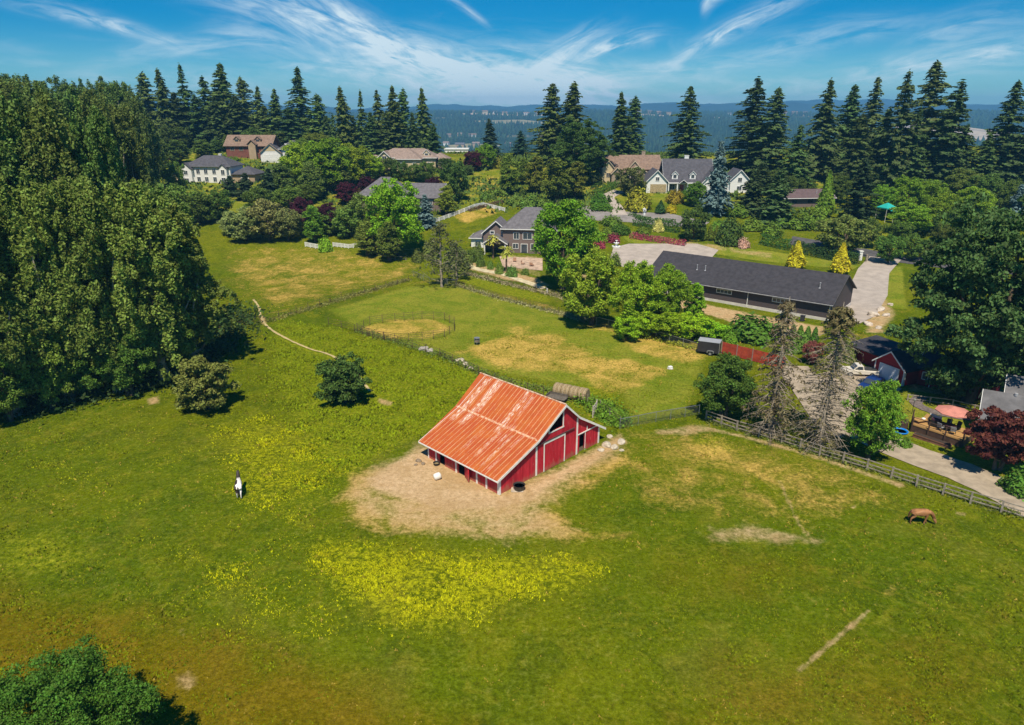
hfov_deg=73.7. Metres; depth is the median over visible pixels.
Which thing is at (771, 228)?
shrub
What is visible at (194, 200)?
round tree
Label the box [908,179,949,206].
maple tree
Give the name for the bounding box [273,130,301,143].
round tree
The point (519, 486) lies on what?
water trough
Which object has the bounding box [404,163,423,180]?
round tree
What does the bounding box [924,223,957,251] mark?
maple tree
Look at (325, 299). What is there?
wire fence
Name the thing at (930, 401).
rail fence
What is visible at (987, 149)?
fir tree
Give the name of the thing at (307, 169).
poplar tree
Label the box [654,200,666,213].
conifer tree
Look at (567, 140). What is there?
oak tree
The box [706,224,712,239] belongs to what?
cypress tree
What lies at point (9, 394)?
maple tree
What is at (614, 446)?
boulder
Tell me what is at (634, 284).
maple tree
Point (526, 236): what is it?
window
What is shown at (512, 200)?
shrub
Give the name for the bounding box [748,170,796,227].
spruce tree
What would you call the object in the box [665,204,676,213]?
shrub
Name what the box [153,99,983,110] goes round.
mountains
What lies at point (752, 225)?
shrub
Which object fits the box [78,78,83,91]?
fir tree
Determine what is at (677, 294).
maple tree
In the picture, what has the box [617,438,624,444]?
boulder
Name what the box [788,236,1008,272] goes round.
road
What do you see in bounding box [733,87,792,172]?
fir tree
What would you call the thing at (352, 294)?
weeds
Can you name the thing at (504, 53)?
sky
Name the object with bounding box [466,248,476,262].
shrub
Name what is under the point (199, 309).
cottonwood tree
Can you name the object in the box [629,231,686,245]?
hedge
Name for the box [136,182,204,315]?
cottonwood tree
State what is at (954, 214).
maple tree
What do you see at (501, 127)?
distant forest
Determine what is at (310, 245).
white fence
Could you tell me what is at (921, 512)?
chestnut horse
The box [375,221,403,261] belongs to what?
poplar tree
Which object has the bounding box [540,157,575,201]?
poplar tree
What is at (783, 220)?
shrub
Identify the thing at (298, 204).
maple tree
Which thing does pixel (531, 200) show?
shrub
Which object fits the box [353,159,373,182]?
poplar tree
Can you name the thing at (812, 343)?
round tree
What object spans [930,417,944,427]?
grill
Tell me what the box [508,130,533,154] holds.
fir tree
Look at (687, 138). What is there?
fir tree
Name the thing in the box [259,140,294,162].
grey roofed house
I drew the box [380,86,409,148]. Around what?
fir tree
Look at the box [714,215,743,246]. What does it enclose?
shrub
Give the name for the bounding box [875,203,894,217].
garden canopy
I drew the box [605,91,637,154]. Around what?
fir tree
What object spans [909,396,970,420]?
brick walk
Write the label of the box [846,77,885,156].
fir tree
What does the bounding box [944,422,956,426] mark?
patio table
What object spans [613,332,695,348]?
weeds
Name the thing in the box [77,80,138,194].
cottonwood tree
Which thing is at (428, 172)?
round tree
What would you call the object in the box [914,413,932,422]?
lounger
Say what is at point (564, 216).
maple tree
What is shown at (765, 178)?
spruce tree
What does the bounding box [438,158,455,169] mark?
round tree
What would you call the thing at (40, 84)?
cottonwood tree
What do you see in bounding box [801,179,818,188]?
maple tree
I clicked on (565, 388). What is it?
round hay bale
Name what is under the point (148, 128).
cottonwood tree
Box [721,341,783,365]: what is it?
slat fence
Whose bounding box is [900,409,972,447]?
deck
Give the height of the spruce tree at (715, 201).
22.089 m
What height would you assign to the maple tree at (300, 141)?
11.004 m
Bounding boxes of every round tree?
[155,125,191,148]
[161,161,188,195]
[169,182,197,210]
[179,191,217,224]
[181,128,199,146]
[197,188,234,220]
[216,215,243,233]
[220,206,265,240]
[240,127,266,134]
[240,186,278,207]
[243,198,288,240]
[263,130,290,146]
[271,186,302,207]
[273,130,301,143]
[273,208,303,240]
[295,184,321,202]
[321,208,361,236]
[322,216,337,234]
[343,192,378,227]
[379,157,396,176]
[390,161,408,180]
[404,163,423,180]
[412,161,436,182]
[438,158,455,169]
[438,161,469,200]
[463,165,474,173]
[474,143,496,166]
[585,172,601,182]
[612,314,648,340]
[613,167,646,194]
[633,311,668,335]
[650,311,691,339]
[670,311,717,342]
[680,204,711,239]
[682,181,706,206]
[701,320,731,338]
[802,340,825,364]
[814,213,875,250]
[861,217,888,247]
[873,234,905,263]
[886,220,916,239]
[898,232,925,259]
[922,358,973,398]
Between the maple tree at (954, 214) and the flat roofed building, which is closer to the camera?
the maple tree at (954, 214)
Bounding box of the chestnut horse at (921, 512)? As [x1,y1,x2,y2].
[908,508,936,524]
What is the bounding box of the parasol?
[935,405,968,428]
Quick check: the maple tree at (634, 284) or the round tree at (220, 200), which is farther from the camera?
the round tree at (220, 200)
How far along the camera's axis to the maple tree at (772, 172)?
221.58 m
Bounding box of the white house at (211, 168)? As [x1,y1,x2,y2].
[180,154,264,182]
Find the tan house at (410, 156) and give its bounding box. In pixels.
[374,148,450,171]
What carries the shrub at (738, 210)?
on the ground at (398, 499)
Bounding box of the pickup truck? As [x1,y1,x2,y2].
[841,362,878,375]
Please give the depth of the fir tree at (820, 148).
233.05 m
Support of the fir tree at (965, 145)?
on the ground at (398, 499)
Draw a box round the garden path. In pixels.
[470,265,546,288]
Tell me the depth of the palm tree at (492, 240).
166.45 m
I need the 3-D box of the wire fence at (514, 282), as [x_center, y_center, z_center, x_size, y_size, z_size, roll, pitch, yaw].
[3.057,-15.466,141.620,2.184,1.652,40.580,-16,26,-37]
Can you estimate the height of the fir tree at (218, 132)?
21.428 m
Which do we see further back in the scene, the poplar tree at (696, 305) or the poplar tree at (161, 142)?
the poplar tree at (161, 142)
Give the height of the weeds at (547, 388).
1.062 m
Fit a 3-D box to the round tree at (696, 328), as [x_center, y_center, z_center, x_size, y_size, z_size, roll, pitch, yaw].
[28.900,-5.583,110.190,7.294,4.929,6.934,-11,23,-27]
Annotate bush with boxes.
[171,354,242,409]
[313,351,371,402]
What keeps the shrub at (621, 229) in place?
on the ground at (398, 499)
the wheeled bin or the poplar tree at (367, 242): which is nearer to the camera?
the wheeled bin
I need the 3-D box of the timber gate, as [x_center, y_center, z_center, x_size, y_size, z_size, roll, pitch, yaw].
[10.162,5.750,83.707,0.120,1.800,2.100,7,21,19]
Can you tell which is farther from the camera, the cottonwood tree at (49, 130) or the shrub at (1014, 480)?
the cottonwood tree at (49, 130)
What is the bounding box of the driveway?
[775,366,1023,514]
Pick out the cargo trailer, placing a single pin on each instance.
(709, 346)
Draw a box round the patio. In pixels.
[500,256,542,270]
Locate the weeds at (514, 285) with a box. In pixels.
[462,271,562,299]
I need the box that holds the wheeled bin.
[800,315,805,320]
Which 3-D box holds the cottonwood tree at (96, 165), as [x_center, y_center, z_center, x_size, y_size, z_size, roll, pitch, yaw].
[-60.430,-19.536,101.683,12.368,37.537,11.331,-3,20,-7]
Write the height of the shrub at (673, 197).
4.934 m
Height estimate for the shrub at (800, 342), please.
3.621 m
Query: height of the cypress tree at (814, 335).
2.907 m
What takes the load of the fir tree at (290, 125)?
on the ground at (398, 499)
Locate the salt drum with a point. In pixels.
(437, 476)
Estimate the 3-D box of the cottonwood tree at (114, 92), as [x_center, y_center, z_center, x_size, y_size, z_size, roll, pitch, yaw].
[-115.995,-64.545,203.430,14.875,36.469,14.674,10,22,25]
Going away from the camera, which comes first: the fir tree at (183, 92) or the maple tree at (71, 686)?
the maple tree at (71, 686)
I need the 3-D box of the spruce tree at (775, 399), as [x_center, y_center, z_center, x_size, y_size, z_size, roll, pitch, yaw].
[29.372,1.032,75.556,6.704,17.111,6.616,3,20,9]
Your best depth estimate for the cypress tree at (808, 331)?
110.03 m
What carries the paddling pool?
on the ground at (398, 499)
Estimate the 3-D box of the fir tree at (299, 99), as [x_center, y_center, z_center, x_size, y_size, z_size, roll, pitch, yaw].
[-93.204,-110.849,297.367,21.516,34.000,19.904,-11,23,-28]
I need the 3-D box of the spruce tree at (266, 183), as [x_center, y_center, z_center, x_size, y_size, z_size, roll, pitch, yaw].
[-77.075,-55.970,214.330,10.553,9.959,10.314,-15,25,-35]
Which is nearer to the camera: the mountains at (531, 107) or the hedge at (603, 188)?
the hedge at (603, 188)
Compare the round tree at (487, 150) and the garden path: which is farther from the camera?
the round tree at (487, 150)
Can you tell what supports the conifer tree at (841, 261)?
on the ground at (398, 499)
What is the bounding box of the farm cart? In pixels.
[546,391,571,401]
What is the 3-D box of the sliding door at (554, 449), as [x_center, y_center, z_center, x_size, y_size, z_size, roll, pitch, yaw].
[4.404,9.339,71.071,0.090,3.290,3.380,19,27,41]
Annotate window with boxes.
[513,232,518,238]
[513,243,518,248]
[523,233,531,239]
[716,288,731,294]
[772,297,788,302]
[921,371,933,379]
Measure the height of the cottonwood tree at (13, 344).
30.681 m
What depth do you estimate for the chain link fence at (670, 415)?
81.90 m
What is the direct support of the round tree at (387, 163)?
on the ground at (398, 499)
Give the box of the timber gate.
[592,399,597,417]
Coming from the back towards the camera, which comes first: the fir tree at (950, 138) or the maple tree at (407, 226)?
the fir tree at (950, 138)
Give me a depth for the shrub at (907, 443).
75.40 m
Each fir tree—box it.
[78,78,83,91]
[135,71,160,134]
[151,68,184,145]
[164,92,194,145]
[176,63,200,127]
[186,93,211,144]
[190,75,212,130]
[196,95,231,144]
[203,62,245,133]
[219,96,255,137]
[232,77,259,126]
[246,86,270,133]
[256,105,275,131]
[260,88,284,134]
[271,107,304,143]
[282,66,313,137]
[300,93,332,141]
[319,115,332,140]
[327,114,341,145]
[333,86,358,158]
[350,115,360,153]
[353,89,367,154]
[359,112,384,157]
[372,90,385,146]
[375,110,395,155]
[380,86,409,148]
[395,88,415,147]
[401,112,424,147]
[414,88,445,149]
[422,123,443,153]
[479,118,503,156]
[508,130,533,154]
[525,83,564,162]
[539,81,589,163]
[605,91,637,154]
[625,96,647,154]
[659,86,713,158]
[724,76,775,169]
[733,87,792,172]
[773,125,819,188]
[799,77,845,178]
[823,84,862,171]
[826,113,878,185]
[835,158,883,219]
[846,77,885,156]
[864,109,895,187]
[869,68,921,186]
[896,106,930,180]
[900,59,972,176]
[917,79,975,186]
[931,124,982,176]
[959,133,1001,191]
[972,79,1023,189]
[1000,127,1023,189]
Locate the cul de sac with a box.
[578,206,708,225]
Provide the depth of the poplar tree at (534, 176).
218.71 m
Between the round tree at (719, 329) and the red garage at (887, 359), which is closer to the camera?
the red garage at (887, 359)
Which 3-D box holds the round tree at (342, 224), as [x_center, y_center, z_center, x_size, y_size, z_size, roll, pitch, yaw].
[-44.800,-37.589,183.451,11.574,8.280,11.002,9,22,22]
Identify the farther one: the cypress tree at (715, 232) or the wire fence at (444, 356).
the cypress tree at (715, 232)
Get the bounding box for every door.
[264,154,277,160]
[464,466,468,481]
[521,244,527,252]
[543,433,565,471]
[679,184,683,191]
[877,362,899,381]
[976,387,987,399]
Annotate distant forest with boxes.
[163,108,1023,152]
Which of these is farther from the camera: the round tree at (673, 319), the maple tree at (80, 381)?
the round tree at (673, 319)
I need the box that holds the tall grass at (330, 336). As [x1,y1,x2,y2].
[255,318,552,494]
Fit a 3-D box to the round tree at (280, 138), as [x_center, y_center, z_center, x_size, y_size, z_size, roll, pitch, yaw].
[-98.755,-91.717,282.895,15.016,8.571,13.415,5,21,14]
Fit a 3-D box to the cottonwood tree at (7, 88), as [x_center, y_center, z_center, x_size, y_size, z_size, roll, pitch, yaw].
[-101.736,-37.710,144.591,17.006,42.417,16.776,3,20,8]
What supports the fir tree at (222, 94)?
on the ground at (398, 499)
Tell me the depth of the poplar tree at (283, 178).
213.84 m
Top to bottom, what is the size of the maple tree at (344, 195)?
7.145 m
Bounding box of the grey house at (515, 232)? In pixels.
[469,207,558,253]
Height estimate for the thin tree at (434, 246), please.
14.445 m
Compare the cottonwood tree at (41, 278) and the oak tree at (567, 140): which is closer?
the cottonwood tree at (41, 278)
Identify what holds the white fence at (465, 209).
on the ground at (398, 499)
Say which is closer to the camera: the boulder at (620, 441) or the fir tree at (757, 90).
the boulder at (620, 441)
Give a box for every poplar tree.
[149,136,173,175]
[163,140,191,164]
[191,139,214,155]
[210,140,225,151]
[269,162,295,196]
[296,161,325,194]
[301,205,325,242]
[321,154,351,188]
[352,221,379,255]
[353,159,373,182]
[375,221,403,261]
[433,185,457,215]
[498,154,520,193]
[516,157,528,184]
[523,156,546,192]
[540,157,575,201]
[566,161,587,198]
[682,282,706,321]
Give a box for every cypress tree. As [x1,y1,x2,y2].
[700,225,707,239]
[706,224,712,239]
[713,225,719,239]
[796,325,803,337]
[804,326,811,339]
[810,327,819,341]
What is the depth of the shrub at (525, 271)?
154.45 m
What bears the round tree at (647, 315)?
on the ground at (398, 499)
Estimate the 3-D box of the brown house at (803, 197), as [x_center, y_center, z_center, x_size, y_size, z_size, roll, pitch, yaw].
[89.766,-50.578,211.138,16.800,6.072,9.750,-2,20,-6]
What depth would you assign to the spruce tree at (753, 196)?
199.59 m
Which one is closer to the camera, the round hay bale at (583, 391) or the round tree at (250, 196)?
the round hay bale at (583, 391)
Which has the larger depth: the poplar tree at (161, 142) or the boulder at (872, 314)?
the poplar tree at (161, 142)
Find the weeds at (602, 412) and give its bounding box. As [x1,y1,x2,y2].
[568,392,641,431]
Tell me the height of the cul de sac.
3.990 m
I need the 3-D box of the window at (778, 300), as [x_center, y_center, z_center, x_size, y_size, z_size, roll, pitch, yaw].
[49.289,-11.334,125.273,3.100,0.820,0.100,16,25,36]
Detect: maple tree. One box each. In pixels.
[0,335,31,421]
[0,633,165,724]
[14,316,74,409]
[58,344,105,394]
[92,326,156,395]
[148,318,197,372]
[277,140,330,184]
[288,137,308,149]
[288,196,313,232]
[300,137,352,191]
[302,132,328,142]
[315,202,336,234]
[335,181,357,203]
[336,143,371,185]
[355,175,375,192]
[363,178,424,255]
[364,154,384,176]
[425,176,442,182]
[462,150,483,170]
[530,198,608,289]
[557,244,623,325]
[607,260,667,322]
[648,263,694,324]
[692,351,758,419]
[768,170,790,183]
[789,175,806,188]
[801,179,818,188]
[823,175,853,202]
[840,378,907,460]
[868,160,898,187]
[868,184,897,214]
[887,201,933,231]
[889,175,930,207]
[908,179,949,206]
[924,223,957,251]
[925,190,966,229]
[935,208,975,240]
[940,168,983,196]
[956,186,997,221]
[962,405,1023,470]
[963,173,1005,208]
[993,178,1023,208]
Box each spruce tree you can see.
[217,175,238,195]
[232,172,254,201]
[254,168,279,197]
[417,194,438,228]
[699,140,734,216]
[733,169,769,216]
[741,298,804,445]
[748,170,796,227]
[749,163,775,192]
[765,175,794,199]
[776,304,864,457]
[1007,184,1023,221]
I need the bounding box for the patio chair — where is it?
[956,421,962,427]
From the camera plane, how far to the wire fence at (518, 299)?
131.63 m
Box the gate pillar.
[858,250,863,260]
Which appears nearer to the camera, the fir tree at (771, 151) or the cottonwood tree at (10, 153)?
the cottonwood tree at (10, 153)
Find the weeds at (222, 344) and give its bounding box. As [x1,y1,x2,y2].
[0,296,283,424]
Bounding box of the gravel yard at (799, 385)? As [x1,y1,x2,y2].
[783,369,900,437]
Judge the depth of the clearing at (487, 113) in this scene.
3046.75 m
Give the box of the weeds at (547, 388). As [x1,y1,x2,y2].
[349,326,552,393]
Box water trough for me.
[511,481,525,491]
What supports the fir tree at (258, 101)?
on the ground at (398, 499)
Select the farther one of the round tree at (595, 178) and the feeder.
the round tree at (595, 178)
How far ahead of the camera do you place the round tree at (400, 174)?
236.84 m
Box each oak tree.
[548,117,618,179]
[883,191,1023,403]
[1010,276,1023,373]
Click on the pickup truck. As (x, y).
(869, 371)
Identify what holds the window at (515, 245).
in the grey house at (515, 232)
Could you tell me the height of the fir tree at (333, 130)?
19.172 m
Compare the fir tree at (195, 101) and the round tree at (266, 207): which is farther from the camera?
the fir tree at (195, 101)
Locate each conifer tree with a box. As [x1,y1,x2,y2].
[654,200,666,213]
[785,240,807,267]
[815,170,836,215]
[828,242,852,273]
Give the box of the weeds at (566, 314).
[447,283,587,321]
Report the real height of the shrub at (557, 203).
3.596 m
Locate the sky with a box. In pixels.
[0,0,1023,109]
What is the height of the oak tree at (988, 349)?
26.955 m
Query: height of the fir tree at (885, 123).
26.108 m
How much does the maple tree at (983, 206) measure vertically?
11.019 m
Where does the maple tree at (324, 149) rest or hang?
on the ground at (398, 499)
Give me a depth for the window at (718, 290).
131.64 m
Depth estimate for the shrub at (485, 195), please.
214.60 m
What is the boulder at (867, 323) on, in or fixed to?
on the ground at (398, 499)
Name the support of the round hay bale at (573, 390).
on the ground at (398, 499)
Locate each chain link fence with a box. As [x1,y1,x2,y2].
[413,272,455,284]
[596,317,697,351]
[620,405,699,425]
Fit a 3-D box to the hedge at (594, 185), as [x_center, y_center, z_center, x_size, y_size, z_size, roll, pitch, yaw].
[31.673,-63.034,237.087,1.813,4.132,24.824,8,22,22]
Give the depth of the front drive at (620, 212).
211.39 m
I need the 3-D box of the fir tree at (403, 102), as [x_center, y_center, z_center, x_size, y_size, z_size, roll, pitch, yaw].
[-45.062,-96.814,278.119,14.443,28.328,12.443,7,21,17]
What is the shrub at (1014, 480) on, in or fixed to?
on the ground at (398, 499)
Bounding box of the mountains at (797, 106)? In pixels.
[154,101,1023,112]
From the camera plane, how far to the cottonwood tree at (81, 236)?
82.24 m
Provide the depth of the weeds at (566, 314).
131.36 m
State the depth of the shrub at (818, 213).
191.43 m
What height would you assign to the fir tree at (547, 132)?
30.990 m
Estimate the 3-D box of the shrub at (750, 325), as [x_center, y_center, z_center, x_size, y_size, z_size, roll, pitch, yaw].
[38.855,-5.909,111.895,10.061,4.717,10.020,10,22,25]
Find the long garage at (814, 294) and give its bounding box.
[652,250,856,320]
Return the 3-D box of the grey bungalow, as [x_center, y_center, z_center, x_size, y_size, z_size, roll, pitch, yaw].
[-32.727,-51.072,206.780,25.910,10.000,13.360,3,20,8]
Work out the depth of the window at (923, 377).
92.40 m
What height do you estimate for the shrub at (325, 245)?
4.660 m
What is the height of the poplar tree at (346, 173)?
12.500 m
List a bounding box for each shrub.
[318,235,333,252]
[410,249,423,262]
[422,239,441,260]
[443,244,472,270]
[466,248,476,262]
[472,242,484,256]
[476,252,485,266]
[479,192,491,199]
[486,186,509,195]
[487,260,493,269]
[489,156,502,168]
[494,262,503,273]
[504,196,520,205]
[505,264,517,276]
[520,193,542,208]
[521,268,528,274]
[536,197,551,208]
[552,199,561,208]
[589,202,613,209]
[590,192,607,206]
[593,240,605,248]
[598,215,622,225]
[599,226,612,235]
[606,232,619,243]
[608,251,621,266]
[610,223,630,234]
[623,186,652,211]
[634,226,650,235]
[652,217,664,232]
[665,189,683,203]
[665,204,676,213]
[712,218,721,230]
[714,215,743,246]
[720,311,778,348]
[721,329,738,346]
[723,203,750,216]
[737,236,750,248]
[742,217,764,230]
[761,220,784,236]
[770,209,799,225]
[785,211,817,229]
[785,331,810,354]
[802,204,826,224]
[833,338,856,363]
[900,436,912,448]
[995,465,1023,501]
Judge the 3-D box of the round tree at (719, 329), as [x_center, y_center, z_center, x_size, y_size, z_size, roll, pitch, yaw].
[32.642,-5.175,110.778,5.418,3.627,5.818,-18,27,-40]
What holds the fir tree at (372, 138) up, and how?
on the ground at (398, 499)
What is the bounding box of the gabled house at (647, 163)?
[595,151,660,182]
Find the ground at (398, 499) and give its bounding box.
[0,111,1023,724]
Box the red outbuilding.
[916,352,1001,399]
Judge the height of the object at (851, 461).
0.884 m
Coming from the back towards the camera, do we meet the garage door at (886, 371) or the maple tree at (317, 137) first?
the maple tree at (317, 137)
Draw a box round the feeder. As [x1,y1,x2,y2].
[474,337,479,344]
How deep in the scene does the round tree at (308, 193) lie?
209.93 m
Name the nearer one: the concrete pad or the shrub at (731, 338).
the shrub at (731, 338)
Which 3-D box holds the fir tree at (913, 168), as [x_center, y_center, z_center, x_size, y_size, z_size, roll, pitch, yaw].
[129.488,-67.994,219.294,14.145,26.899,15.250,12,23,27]
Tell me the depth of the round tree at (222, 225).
182.17 m
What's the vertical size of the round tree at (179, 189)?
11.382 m
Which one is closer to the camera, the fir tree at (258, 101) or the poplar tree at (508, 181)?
the poplar tree at (508, 181)
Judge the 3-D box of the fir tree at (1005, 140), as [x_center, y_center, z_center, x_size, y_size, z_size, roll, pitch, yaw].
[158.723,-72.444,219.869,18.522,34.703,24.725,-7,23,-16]
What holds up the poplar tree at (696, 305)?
on the ground at (398, 499)
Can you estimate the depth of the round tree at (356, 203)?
181.68 m
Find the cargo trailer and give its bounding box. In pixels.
[697,337,722,355]
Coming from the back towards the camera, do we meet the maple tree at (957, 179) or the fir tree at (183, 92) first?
the fir tree at (183, 92)
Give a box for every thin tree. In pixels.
[410,222,462,286]
[436,238,472,279]
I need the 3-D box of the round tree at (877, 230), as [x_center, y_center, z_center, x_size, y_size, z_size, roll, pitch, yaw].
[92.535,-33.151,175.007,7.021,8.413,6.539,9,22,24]
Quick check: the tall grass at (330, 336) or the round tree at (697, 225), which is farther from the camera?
the round tree at (697, 225)
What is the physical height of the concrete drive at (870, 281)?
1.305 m
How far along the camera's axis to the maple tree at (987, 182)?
198.04 m
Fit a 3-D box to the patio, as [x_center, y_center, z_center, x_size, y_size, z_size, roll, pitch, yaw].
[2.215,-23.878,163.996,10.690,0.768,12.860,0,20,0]
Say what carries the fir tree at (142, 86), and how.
on the ground at (398, 499)
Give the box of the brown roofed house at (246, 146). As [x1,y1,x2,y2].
[223,135,281,159]
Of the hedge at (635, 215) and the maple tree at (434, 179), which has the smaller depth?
the hedge at (635, 215)
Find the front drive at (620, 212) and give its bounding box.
[604,190,626,214]
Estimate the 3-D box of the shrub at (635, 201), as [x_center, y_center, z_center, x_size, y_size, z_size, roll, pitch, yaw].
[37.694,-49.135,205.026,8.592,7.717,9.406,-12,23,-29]
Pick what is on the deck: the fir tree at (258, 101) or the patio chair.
the patio chair
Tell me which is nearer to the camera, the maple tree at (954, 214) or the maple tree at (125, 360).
the maple tree at (125, 360)
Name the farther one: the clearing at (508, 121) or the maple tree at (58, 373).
the clearing at (508, 121)
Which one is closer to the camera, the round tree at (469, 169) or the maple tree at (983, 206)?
the maple tree at (983, 206)
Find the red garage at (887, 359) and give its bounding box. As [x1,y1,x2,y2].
[852,335,937,385]
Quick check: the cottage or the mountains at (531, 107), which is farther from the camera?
the mountains at (531, 107)
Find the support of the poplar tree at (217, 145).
on the ground at (398, 499)
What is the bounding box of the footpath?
[253,299,371,390]
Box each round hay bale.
[552,382,562,392]
[560,384,571,398]
[569,386,579,399]
[577,387,589,401]
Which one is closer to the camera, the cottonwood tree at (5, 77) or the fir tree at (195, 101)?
the cottonwood tree at (5, 77)
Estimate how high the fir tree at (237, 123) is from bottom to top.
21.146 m
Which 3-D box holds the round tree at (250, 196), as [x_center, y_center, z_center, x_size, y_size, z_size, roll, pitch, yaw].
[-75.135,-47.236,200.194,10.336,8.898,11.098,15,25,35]
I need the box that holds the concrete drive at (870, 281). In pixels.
[849,256,899,322]
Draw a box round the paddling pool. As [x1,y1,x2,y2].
[895,428,908,434]
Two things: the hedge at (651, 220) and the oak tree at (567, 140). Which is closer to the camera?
the hedge at (651, 220)
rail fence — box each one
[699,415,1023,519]
[705,410,1023,516]
[907,394,979,408]
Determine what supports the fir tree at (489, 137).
on the ground at (398, 499)
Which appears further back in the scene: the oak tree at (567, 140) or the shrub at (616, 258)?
the oak tree at (567, 140)
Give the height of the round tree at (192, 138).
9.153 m
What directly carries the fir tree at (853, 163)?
on the ground at (398, 499)
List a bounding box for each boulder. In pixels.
[418,346,428,350]
[602,441,610,447]
[611,444,617,449]
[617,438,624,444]
[864,321,872,325]
[867,311,879,316]
[876,306,884,311]
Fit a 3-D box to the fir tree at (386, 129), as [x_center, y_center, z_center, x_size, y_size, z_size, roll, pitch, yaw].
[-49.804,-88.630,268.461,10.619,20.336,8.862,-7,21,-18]
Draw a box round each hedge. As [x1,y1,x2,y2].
[468,200,503,210]
[591,179,603,189]
[592,180,622,193]
[628,212,647,219]
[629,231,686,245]
[632,214,681,233]
[758,233,792,250]
[793,240,860,264]
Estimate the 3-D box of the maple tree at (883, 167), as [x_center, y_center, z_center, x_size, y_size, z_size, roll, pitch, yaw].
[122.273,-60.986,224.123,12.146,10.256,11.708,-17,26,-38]
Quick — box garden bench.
[930,413,941,418]
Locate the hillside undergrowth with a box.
[159,146,1007,213]
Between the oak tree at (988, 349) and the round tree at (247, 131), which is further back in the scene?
the round tree at (247, 131)
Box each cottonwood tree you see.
[0,73,28,83]
[0,77,33,210]
[0,89,56,292]
[0,161,43,310]
[0,165,108,401]
[0,184,53,416]
[8,88,108,346]
[11,80,72,157]
[31,80,53,95]
[38,173,143,392]
[43,75,82,105]
[53,84,89,126]
[67,96,127,316]
[76,79,108,112]
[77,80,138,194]
[94,80,154,162]
[100,179,203,383]
[107,103,156,189]
[120,91,165,185]
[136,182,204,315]
[149,198,243,357]
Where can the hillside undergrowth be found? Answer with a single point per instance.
(518, 157)
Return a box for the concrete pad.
[611,243,717,267]
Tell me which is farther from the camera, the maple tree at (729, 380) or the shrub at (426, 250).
the shrub at (426, 250)
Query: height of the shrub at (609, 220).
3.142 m
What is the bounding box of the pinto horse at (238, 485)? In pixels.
[234,470,241,498]
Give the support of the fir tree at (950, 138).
on the ground at (398, 499)
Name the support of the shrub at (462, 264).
on the ground at (398, 499)
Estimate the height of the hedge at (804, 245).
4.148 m
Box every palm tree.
[486,235,499,258]
[499,246,514,270]
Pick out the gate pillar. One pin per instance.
(861, 253)
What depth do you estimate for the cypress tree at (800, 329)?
110.99 m
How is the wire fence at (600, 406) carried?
on the ground at (398, 499)
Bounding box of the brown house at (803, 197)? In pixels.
[782,189,836,207]
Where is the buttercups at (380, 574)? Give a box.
[0,401,511,644]
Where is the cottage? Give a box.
[978,374,1023,429]
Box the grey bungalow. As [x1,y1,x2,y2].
[360,177,446,211]
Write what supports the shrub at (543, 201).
on the ground at (398, 499)
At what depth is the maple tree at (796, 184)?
213.48 m
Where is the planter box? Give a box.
[912,432,951,448]
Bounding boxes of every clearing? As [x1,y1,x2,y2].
[444,143,499,147]
[451,113,541,115]
[475,120,541,123]
[896,125,1001,140]
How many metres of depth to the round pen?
114.64 m
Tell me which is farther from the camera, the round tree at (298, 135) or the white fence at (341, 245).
the round tree at (298, 135)
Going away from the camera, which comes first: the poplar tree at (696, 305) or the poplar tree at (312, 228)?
the poplar tree at (696, 305)
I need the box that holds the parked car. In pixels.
[858,375,884,390]
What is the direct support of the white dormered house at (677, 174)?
on the ground at (398, 499)
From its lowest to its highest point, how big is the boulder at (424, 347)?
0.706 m
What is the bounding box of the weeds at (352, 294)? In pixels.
[265,278,411,321]
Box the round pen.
[357,312,454,338]
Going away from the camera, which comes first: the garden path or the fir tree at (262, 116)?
the garden path
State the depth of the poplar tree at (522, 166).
231.04 m
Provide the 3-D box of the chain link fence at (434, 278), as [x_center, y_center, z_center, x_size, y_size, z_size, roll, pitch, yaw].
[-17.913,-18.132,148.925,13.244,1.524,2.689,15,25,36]
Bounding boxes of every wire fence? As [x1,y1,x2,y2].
[219,275,408,330]
[328,319,543,394]
[455,280,587,320]
[464,269,585,306]
[584,394,620,423]
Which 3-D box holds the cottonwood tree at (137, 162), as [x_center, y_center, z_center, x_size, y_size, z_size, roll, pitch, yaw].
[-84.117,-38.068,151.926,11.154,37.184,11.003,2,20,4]
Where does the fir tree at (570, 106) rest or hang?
on the ground at (398, 499)
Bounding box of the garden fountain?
[612,240,620,247]
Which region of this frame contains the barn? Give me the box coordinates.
[418,372,605,494]
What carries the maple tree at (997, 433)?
on the ground at (398, 499)
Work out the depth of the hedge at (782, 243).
175.90 m
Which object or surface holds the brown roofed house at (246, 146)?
on the ground at (398, 499)
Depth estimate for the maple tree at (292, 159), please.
219.51 m
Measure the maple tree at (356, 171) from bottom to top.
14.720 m
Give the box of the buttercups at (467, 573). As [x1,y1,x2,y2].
[184,411,615,637]
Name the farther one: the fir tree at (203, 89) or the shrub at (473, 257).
the fir tree at (203, 89)
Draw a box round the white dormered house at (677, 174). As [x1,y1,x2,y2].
[643,155,748,192]
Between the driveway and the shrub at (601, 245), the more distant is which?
the shrub at (601, 245)
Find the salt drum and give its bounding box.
[433,472,441,479]
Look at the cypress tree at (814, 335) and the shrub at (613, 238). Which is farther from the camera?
the shrub at (613, 238)
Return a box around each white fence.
[305,242,317,248]
[332,242,358,248]
[434,202,504,222]
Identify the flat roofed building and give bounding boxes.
[444,148,469,152]

